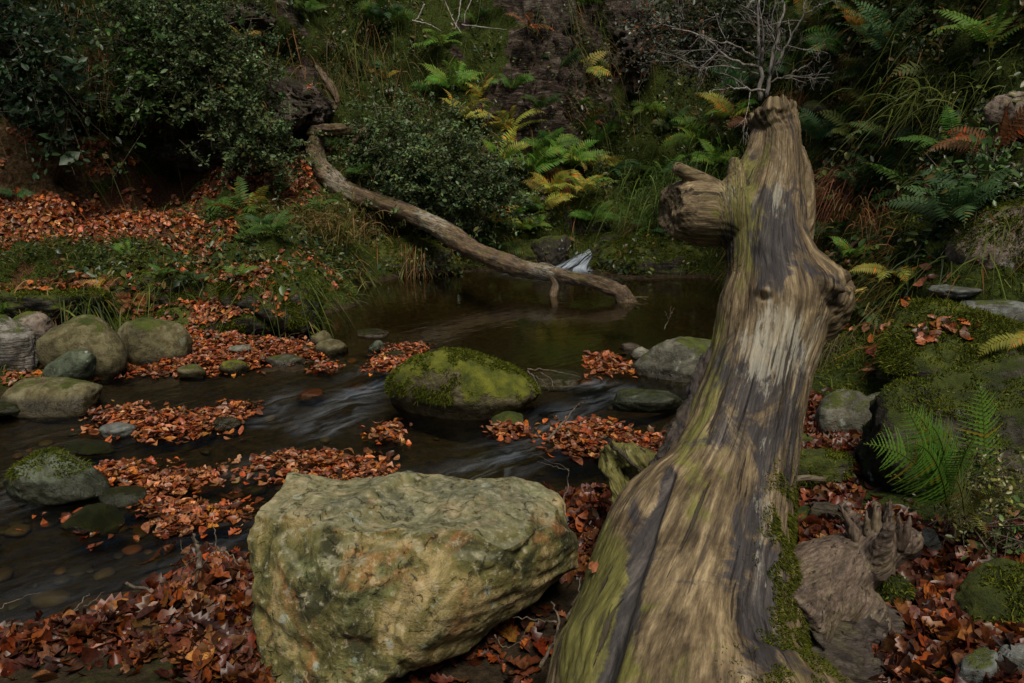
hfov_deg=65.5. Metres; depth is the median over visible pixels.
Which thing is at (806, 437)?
boulder
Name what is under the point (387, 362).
leaf drift
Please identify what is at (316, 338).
boulder
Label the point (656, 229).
fern
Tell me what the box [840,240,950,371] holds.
leaf carpet
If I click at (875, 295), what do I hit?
grass tuft
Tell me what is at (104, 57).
shrub
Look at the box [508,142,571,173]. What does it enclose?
fern
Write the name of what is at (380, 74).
fern
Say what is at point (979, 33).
fern
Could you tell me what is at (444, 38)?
fern
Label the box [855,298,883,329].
fern
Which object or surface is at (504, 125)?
fern
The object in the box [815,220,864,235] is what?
fern
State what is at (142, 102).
shrub
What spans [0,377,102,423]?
boulder
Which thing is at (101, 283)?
fern
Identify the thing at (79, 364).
boulder
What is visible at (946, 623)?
leaf drift
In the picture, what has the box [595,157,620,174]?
fern
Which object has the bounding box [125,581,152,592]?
twig
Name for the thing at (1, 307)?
fern
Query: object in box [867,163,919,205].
fern
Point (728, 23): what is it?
shrub
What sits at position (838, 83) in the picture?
fern
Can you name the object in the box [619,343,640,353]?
boulder
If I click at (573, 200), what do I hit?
moss
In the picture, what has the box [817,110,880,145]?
fern
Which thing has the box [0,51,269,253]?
leaf carpet
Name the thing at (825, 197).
fern
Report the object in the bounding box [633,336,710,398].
boulder
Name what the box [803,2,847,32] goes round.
fern
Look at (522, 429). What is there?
leaf drift
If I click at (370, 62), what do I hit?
fern
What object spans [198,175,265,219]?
fern
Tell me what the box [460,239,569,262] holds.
rock ledge
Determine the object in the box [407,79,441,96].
fern
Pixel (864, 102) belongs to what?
fern
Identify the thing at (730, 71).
fern
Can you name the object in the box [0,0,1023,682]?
ground
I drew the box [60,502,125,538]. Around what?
boulder
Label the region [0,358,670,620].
pebbles
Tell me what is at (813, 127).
fern
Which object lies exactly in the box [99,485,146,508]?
boulder
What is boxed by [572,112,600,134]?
fern
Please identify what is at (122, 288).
grass
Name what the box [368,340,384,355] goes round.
boulder
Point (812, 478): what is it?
branch
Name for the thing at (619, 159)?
fern
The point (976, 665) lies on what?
boulder
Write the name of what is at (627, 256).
moss
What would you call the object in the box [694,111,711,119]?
fern
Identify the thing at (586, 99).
fern
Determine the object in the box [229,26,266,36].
fern
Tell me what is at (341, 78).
grass tuft
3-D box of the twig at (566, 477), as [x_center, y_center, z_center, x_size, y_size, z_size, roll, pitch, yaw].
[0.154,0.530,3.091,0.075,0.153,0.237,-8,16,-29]
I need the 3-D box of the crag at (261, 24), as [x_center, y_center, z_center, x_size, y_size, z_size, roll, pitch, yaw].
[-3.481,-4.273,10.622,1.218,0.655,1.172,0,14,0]
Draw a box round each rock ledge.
[0,286,112,323]
[106,264,219,304]
[157,306,284,334]
[217,263,324,338]
[363,235,462,280]
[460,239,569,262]
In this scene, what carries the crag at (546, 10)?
on the ground at (512, 320)
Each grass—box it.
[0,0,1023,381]
[0,0,1023,387]
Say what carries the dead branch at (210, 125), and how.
hanging from the shrub at (198, 57)
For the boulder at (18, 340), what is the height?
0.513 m
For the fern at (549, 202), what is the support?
on the ground at (512, 320)
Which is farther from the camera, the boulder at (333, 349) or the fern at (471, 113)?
the fern at (471, 113)
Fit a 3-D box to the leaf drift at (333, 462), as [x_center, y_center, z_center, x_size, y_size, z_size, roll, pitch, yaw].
[-0.991,0.648,4.166,0.860,0.085,0.545,0,14,0]
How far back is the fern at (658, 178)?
10.15 m
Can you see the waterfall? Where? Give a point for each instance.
(578, 263)
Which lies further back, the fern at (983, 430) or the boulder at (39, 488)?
the boulder at (39, 488)
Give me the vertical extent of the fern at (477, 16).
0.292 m
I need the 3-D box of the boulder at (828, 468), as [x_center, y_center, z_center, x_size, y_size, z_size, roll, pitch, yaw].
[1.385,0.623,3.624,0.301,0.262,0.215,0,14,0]
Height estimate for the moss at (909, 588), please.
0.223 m
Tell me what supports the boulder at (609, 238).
on the ground at (512, 320)
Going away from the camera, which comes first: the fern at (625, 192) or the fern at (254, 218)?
the fern at (254, 218)
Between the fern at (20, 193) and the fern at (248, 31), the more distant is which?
the fern at (248, 31)
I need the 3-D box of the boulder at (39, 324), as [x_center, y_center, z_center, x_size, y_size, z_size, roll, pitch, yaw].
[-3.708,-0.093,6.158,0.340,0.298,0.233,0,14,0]
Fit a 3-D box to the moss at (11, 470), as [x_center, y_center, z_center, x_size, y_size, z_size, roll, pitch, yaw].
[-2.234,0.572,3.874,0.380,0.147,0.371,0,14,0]
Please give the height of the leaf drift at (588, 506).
0.243 m
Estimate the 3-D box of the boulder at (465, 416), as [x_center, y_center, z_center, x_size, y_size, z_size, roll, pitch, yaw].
[-0.308,0.341,5.106,0.974,0.639,0.593,0,14,0]
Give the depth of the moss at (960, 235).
4.88 m
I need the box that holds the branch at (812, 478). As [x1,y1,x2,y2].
[797,475,825,481]
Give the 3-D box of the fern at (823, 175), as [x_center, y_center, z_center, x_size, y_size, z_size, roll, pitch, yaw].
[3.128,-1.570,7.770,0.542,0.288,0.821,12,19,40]
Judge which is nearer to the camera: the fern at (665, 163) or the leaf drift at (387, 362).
the leaf drift at (387, 362)
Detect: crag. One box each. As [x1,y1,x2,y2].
[153,138,229,173]
[205,0,299,34]
[266,75,333,131]
[512,0,589,110]
[603,0,656,101]
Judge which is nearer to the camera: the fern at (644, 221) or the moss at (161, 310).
the moss at (161, 310)
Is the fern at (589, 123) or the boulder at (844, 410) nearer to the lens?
the boulder at (844, 410)
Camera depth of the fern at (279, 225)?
7.83 m
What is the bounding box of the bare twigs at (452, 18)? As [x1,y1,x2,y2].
[412,0,506,34]
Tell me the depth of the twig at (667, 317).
5.42 m
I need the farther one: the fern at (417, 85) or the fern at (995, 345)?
the fern at (417, 85)
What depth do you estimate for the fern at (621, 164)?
12.34 m
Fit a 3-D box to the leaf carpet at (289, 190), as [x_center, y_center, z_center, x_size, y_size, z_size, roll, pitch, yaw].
[-2.614,-2.404,9.807,0.637,1.602,1.808,0,14,0]
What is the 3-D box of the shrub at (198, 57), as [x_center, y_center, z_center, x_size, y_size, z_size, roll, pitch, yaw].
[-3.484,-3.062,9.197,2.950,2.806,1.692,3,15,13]
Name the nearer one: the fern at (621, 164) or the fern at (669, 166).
the fern at (669, 166)
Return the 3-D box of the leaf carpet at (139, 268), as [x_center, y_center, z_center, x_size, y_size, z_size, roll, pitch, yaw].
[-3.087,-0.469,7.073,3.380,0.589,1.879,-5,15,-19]
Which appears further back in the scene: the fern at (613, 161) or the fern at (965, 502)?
the fern at (613, 161)
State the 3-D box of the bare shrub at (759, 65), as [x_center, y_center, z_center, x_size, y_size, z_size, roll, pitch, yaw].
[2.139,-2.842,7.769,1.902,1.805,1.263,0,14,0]
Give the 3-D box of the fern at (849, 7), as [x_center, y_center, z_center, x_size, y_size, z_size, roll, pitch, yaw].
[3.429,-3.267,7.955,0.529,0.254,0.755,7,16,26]
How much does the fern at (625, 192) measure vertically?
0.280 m
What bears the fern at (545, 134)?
on the ground at (512, 320)
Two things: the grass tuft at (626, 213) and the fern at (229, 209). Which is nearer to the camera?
the fern at (229, 209)
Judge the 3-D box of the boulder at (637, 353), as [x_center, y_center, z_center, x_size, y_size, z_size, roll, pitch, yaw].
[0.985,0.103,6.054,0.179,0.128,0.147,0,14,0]
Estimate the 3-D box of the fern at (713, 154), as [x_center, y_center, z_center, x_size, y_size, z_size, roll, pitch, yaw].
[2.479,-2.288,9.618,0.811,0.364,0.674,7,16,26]
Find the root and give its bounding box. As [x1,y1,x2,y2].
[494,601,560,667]
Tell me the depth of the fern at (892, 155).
6.79 m
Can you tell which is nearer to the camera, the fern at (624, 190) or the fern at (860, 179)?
the fern at (860, 179)
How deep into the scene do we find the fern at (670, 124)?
13.47 m
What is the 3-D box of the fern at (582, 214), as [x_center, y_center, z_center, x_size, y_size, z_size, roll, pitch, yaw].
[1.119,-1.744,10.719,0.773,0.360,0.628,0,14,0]
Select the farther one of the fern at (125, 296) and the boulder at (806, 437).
the fern at (125, 296)
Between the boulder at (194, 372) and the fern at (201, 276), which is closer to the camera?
the boulder at (194, 372)
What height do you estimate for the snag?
0.580 m
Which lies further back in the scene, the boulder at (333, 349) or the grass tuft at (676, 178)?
the grass tuft at (676, 178)
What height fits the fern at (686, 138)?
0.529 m
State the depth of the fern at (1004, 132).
5.29 m
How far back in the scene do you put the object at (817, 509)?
3.17 m
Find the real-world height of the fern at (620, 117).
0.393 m
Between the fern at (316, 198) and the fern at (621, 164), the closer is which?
the fern at (316, 198)
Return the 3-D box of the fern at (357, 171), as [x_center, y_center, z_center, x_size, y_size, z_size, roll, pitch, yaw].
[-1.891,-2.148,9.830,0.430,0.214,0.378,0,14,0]
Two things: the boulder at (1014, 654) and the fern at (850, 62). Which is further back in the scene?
the fern at (850, 62)
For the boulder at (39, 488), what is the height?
0.305 m
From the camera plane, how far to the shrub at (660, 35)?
11.28 m
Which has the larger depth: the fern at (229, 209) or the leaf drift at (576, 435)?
the fern at (229, 209)
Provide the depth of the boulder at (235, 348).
6.05 m
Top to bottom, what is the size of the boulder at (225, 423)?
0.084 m
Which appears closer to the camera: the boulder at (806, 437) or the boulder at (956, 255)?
the boulder at (806, 437)
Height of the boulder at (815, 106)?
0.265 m
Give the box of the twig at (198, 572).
[191,525,243,585]
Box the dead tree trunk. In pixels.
[545,94,923,682]
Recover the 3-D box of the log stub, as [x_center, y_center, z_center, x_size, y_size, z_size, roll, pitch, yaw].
[-2.192,-2.558,10.004,0.964,0.360,0.226,10,17,34]
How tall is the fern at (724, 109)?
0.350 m
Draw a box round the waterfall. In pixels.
[553,249,594,273]
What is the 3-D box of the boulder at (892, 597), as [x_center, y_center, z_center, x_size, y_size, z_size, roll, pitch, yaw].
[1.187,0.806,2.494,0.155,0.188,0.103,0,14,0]
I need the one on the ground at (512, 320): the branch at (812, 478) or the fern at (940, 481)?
the fern at (940, 481)
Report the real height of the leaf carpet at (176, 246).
0.392 m
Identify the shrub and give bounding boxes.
[0,0,121,183]
[63,0,342,199]
[66,0,205,188]
[313,68,552,247]
[602,0,755,106]
[641,0,841,144]
[643,0,794,92]
[892,125,1023,258]
[900,426,1023,559]
[960,460,1023,563]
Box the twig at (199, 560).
[191,533,203,569]
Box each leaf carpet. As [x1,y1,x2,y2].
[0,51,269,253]
[0,245,350,320]
[160,217,239,258]
[266,83,331,206]
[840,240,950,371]
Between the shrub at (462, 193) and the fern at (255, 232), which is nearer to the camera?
the fern at (255, 232)
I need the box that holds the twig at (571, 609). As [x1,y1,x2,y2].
[566,577,581,619]
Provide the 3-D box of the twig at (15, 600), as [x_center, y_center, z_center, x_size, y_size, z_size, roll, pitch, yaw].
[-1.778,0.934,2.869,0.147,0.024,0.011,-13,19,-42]
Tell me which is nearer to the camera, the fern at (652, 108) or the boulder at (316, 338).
the boulder at (316, 338)
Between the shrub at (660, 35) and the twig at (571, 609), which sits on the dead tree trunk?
the twig at (571, 609)
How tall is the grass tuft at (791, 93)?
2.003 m
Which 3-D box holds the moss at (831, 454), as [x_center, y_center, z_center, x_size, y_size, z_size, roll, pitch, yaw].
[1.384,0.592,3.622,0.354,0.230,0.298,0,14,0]
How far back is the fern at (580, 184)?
10.71 m
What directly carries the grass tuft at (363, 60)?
on the ground at (512, 320)
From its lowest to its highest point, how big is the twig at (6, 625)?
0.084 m
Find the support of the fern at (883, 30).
on the ground at (512, 320)
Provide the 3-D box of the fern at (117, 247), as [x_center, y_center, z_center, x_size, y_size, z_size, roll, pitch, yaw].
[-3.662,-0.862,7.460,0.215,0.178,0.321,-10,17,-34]
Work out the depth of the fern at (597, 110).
12.18 m
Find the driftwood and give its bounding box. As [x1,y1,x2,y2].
[598,440,656,502]
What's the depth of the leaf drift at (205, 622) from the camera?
2.54 m
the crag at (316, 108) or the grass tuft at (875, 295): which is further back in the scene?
the crag at (316, 108)
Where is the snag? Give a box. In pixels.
[315,65,339,110]
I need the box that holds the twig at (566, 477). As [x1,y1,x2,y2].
[530,452,568,501]
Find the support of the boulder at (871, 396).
on the ground at (512, 320)
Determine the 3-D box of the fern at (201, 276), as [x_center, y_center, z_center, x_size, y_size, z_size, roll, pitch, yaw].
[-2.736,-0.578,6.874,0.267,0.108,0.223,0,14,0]
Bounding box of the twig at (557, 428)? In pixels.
[546,398,587,441]
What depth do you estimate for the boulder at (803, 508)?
3.27 m
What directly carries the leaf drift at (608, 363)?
on the water
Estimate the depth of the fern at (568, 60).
11.53 m
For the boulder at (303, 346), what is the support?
in the water
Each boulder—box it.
[0,314,38,370]
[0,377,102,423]
[0,400,19,415]
[2,448,110,510]
[12,311,55,339]
[36,314,128,384]
[42,349,95,381]
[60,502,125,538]
[61,439,115,455]
[98,422,135,439]
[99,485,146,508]
[117,317,192,369]
[177,364,206,380]
[213,416,241,431]
[218,360,249,376]
[228,344,251,352]
[247,470,578,682]
[265,354,306,366]
[296,388,324,402]
[298,345,314,356]
[309,330,332,344]
[314,339,347,359]
[347,382,372,393]
[357,328,388,339]
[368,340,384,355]
[384,351,406,355]
[389,349,539,441]
[491,411,522,430]
[529,369,582,391]
[531,235,570,264]
[561,193,611,234]
[592,234,618,259]
[594,230,703,274]
[612,389,683,412]
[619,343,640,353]
[630,346,648,360]
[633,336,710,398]
[797,504,815,526]
[798,448,852,486]
[801,100,829,118]
[802,433,813,442]
[815,389,871,434]
[855,354,1023,499]
[867,392,879,399]
[875,576,912,604]
[876,301,1023,382]
[921,527,941,550]
[927,284,981,298]
[940,201,1023,270]
[953,558,1023,623]
[955,646,998,682]
[961,300,1023,321]
[983,91,1023,136]
[997,644,1023,673]
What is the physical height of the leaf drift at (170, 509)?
0.093 m
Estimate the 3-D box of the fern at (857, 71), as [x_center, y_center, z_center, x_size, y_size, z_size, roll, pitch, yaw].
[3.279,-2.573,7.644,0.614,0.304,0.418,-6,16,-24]
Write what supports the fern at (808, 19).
on the ground at (512, 320)
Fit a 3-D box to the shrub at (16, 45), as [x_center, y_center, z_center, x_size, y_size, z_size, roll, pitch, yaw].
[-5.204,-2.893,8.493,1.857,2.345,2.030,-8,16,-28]
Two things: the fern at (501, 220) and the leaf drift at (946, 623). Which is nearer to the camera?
the leaf drift at (946, 623)
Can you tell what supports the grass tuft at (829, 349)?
on the ground at (512, 320)
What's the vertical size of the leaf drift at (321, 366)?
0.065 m
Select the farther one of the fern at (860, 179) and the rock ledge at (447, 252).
the rock ledge at (447, 252)
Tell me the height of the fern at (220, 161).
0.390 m
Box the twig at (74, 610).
[73,592,102,611]
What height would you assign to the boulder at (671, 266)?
0.630 m
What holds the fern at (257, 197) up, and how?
on the ground at (512, 320)
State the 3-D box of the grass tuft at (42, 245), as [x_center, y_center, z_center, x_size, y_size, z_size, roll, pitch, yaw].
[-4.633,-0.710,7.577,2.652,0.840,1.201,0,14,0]
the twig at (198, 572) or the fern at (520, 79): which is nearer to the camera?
the twig at (198, 572)
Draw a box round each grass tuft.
[0,224,150,278]
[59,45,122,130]
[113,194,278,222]
[225,181,405,260]
[294,33,440,111]
[304,59,365,101]
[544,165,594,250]
[559,131,743,255]
[580,191,654,239]
[614,217,653,235]
[761,83,811,142]
[813,149,874,250]
[816,169,920,259]
[817,331,862,374]
[823,53,1002,191]
[852,260,903,329]
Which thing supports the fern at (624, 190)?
on the ground at (512, 320)
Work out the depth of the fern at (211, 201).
8.89 m
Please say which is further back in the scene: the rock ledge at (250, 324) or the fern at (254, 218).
the fern at (254, 218)
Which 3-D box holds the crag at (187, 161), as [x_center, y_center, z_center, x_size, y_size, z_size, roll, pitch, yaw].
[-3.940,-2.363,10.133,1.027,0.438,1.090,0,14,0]
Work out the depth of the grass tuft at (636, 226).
10.36 m
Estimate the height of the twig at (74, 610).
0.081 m
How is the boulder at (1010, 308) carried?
on the ground at (512, 320)
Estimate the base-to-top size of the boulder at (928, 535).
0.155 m
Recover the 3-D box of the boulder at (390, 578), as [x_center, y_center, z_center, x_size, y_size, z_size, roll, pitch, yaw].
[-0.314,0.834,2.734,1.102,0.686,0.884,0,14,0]
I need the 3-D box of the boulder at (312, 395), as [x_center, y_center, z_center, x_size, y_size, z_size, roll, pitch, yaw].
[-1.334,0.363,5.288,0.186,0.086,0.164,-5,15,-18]
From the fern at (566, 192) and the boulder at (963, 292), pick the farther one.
the fern at (566, 192)
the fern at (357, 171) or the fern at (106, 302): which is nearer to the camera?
the fern at (106, 302)
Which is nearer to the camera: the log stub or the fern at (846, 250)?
the fern at (846, 250)
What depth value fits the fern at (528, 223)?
10.52 m
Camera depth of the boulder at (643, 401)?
5.00 m
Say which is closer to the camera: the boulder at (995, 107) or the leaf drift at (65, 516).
the leaf drift at (65, 516)
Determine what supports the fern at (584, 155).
on the ground at (512, 320)
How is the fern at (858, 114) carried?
on the ground at (512, 320)
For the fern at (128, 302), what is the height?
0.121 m
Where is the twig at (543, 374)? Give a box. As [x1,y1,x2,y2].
[527,368,576,395]
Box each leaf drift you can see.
[0,541,282,682]
[1,357,186,385]
[15,507,113,550]
[71,398,264,445]
[93,454,265,541]
[127,262,327,379]
[239,446,399,484]
[303,358,345,375]
[360,340,433,375]
[360,418,412,446]
[408,604,569,682]
[480,418,537,442]
[534,414,666,464]
[542,481,612,588]
[581,350,637,379]
[795,387,1023,682]
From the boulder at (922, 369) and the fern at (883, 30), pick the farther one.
the fern at (883, 30)
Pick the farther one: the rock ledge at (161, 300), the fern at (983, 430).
the rock ledge at (161, 300)
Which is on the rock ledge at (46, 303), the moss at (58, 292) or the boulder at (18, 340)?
the moss at (58, 292)
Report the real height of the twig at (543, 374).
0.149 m
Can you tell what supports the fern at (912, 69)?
on the ground at (512, 320)
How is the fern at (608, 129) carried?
on the ground at (512, 320)
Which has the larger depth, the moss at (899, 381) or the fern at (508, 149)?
the fern at (508, 149)
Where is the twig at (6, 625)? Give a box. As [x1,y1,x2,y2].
[3,622,22,627]
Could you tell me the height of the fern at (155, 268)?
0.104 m
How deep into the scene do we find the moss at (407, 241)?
9.69 m
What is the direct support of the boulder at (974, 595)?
on the ground at (512, 320)
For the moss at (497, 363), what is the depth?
4.91 m
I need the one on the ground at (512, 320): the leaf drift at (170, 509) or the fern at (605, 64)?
the fern at (605, 64)
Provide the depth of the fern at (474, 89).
10.95 m
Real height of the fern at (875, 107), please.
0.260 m
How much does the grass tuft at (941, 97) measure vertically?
1.322 m
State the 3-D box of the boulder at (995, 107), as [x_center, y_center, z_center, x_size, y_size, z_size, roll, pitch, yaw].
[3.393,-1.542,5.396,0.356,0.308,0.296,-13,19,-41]
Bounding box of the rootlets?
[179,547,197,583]
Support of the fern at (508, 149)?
on the ground at (512, 320)
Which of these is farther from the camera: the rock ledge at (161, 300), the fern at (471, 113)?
the fern at (471, 113)
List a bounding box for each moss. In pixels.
[0,188,1023,394]
[0,283,113,315]
[2,446,93,484]
[104,262,223,305]
[151,303,276,332]
[213,261,327,334]
[363,233,462,272]
[382,346,541,407]
[565,193,614,234]
[591,228,701,273]
[797,446,856,488]
[855,350,1023,497]
[873,296,1023,379]
[877,573,918,605]
[937,198,1023,271]
[966,558,1023,625]
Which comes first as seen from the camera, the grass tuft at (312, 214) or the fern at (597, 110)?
the grass tuft at (312, 214)
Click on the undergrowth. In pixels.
(914, 50)
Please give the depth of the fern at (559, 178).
10.75 m
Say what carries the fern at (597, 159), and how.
on the ground at (512, 320)
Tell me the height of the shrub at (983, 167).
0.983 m
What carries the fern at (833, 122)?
on the ground at (512, 320)
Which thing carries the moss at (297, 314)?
on the rock ledge at (246, 297)
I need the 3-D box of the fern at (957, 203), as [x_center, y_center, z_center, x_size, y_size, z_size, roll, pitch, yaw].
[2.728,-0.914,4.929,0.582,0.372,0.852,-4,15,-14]
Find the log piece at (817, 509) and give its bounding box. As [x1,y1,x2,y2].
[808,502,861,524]
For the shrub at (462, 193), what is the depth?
9.64 m
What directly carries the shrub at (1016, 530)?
on the ground at (512, 320)
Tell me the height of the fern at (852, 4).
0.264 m
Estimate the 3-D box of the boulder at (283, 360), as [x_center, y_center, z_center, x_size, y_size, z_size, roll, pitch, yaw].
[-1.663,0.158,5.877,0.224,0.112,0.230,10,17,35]
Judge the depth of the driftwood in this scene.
3.08 m
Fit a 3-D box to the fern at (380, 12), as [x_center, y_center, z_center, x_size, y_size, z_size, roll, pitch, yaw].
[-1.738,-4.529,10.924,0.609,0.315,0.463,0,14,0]
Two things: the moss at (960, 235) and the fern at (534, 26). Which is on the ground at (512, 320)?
the fern at (534, 26)
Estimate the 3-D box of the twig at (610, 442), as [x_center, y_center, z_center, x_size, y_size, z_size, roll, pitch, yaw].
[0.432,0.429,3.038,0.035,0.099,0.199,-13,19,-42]
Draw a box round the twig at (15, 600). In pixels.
[0,593,37,608]
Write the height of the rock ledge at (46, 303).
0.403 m
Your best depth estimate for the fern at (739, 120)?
9.47 m
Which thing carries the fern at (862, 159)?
on the ground at (512, 320)
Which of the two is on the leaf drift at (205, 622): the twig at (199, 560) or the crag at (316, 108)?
the twig at (199, 560)
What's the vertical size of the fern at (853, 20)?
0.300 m
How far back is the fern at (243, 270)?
6.54 m
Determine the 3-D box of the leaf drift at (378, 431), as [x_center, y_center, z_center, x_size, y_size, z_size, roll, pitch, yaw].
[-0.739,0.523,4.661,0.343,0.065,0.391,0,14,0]
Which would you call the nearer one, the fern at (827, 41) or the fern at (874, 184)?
the fern at (874, 184)
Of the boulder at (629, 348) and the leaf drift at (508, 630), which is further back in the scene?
the boulder at (629, 348)
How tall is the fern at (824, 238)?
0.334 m
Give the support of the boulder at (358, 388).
in the water
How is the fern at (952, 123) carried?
on the ground at (512, 320)
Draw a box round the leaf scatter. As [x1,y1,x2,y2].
[904,314,979,344]
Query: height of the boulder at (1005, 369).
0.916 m
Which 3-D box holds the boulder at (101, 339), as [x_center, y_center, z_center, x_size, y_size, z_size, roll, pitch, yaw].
[-3.002,0.090,5.631,0.585,0.570,0.458,0,14,0]
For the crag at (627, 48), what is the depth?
12.96 m
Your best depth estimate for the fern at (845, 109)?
7.70 m
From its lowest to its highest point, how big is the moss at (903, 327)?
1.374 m
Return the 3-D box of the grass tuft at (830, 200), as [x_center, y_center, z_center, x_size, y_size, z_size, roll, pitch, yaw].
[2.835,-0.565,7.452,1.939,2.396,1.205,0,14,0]
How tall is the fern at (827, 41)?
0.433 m
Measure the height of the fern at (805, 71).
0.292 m
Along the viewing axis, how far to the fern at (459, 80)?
10.76 m
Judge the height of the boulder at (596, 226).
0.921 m
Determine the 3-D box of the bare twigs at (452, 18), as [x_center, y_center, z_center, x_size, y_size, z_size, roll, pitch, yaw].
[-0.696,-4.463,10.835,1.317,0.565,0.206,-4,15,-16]
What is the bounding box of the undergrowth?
[0,0,1023,295]
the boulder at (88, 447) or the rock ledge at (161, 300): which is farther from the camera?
the rock ledge at (161, 300)
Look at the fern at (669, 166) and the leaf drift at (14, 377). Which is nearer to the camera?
the leaf drift at (14, 377)
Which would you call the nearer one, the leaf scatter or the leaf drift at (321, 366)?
the leaf scatter
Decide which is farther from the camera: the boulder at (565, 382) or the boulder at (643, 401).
the boulder at (565, 382)
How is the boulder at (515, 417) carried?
in the water
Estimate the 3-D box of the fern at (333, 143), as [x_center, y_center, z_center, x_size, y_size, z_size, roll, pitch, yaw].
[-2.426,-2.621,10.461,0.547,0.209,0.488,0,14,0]
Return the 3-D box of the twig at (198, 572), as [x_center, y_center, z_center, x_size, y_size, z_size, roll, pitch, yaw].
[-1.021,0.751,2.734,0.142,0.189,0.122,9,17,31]
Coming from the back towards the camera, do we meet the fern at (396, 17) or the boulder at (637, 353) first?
the fern at (396, 17)
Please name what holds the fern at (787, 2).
on the ground at (512, 320)
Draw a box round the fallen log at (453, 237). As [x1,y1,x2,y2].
[305,135,648,309]
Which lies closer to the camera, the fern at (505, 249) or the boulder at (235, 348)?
the boulder at (235, 348)
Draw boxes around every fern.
[0,187,35,197]
[0,303,7,314]
[77,274,123,288]
[80,294,117,317]
[111,240,134,255]
[113,291,156,310]
[117,299,148,312]
[145,264,177,276]
[180,270,211,280]
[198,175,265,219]
[203,197,228,208]
[209,196,252,213]
[212,156,238,164]
[219,185,280,211]
[220,263,258,275]
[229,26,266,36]
[232,224,272,240]
[241,212,276,224]
[242,207,305,234]
[290,196,341,209]
[292,0,329,11]
[308,135,344,146]
[337,58,383,76]
[345,160,374,174]
[353,0,417,27]
[366,2,406,18]
[369,69,399,78]
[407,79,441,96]
[408,29,466,49]
[418,58,485,88]
[443,89,496,119]
[458,7,489,23]
[458,74,490,95]
[471,236,528,254]
[475,205,520,222]
[478,106,544,130]
[478,126,535,167]
[486,66,535,89]
[503,207,552,229]
[506,198,534,215]
[507,11,557,35]
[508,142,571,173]
[508,187,577,211]
[519,93,564,109]
[520,127,583,147]
[522,169,571,193]
[541,47,585,67]
[548,139,611,167]
[548,170,616,192]
[553,186,574,196]
[563,147,613,172]
[569,200,622,223]
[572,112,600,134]
[577,41,610,67]
[578,0,602,6]
[578,97,590,105]
[581,51,611,80]
[583,108,604,125]
[586,169,599,177]
[589,118,619,145]
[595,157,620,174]
[602,159,642,171]
[604,112,630,133]
[608,155,624,165]
[609,133,622,144]
[621,185,640,199]
[624,188,652,201]
[627,99,666,116]
[627,205,658,233]
[637,151,684,173]
[643,173,673,190]
[650,226,667,233]
[651,103,696,129]
[658,114,716,148]
[658,160,700,172]
[687,136,742,164]
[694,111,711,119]
[695,91,756,118]
[708,60,769,92]
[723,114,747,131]
[762,0,793,11]
[763,37,813,74]
[788,64,811,81]
[793,0,840,29]
[798,106,853,142]
[799,24,860,59]
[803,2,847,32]
[813,165,837,189]
[814,0,856,20]
[814,65,846,91]
[814,220,854,241]
[815,184,832,204]
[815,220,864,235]
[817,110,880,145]
[823,116,846,127]
[824,103,859,120]
[825,3,879,23]
[825,64,861,89]
[827,159,893,191]
[827,165,877,193]
[828,236,881,259]
[831,0,862,13]
[835,84,876,118]
[836,53,862,80]
[838,152,898,177]
[840,9,880,37]
[842,0,933,52]
[842,120,912,150]
[844,101,877,120]
[849,262,916,283]
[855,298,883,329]
[857,95,881,116]
[859,143,915,179]
[866,399,975,509]
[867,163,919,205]
[875,164,1022,228]
[888,104,983,151]
[889,42,946,101]
[922,100,1023,156]
[927,0,1023,44]
[938,465,1008,538]
[951,375,1005,487]
[977,331,1023,358]
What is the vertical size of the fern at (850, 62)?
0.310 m
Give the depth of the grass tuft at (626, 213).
10.46 m
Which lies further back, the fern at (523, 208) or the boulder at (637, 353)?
the fern at (523, 208)
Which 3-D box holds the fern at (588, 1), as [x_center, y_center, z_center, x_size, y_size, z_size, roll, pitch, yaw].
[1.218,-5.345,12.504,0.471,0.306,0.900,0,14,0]
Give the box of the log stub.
[306,123,368,152]
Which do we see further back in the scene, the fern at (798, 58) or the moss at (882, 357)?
the fern at (798, 58)
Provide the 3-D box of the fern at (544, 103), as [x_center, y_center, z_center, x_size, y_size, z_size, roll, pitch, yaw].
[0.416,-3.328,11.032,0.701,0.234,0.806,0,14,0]
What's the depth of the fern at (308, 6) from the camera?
10.79 m
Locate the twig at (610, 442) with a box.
[604,435,641,470]
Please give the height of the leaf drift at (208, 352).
0.614 m
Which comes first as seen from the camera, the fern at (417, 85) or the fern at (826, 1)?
the fern at (826, 1)
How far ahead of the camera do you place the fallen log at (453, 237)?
9.02 m
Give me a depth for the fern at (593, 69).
12.11 m
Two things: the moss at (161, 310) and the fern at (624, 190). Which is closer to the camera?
the moss at (161, 310)
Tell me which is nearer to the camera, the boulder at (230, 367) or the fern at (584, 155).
the boulder at (230, 367)
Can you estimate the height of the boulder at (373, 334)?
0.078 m
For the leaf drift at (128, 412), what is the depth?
4.80 m
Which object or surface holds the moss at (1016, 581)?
on the boulder at (974, 595)
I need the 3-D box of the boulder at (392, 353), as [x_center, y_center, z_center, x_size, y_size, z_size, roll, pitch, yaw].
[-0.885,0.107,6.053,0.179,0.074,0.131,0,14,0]
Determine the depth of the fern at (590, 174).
11.48 m
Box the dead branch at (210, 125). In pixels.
[186,86,267,149]
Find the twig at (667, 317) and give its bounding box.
[664,308,673,329]
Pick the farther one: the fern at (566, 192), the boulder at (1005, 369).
the fern at (566, 192)
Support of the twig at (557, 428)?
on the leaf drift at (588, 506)
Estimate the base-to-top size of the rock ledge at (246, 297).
0.689 m

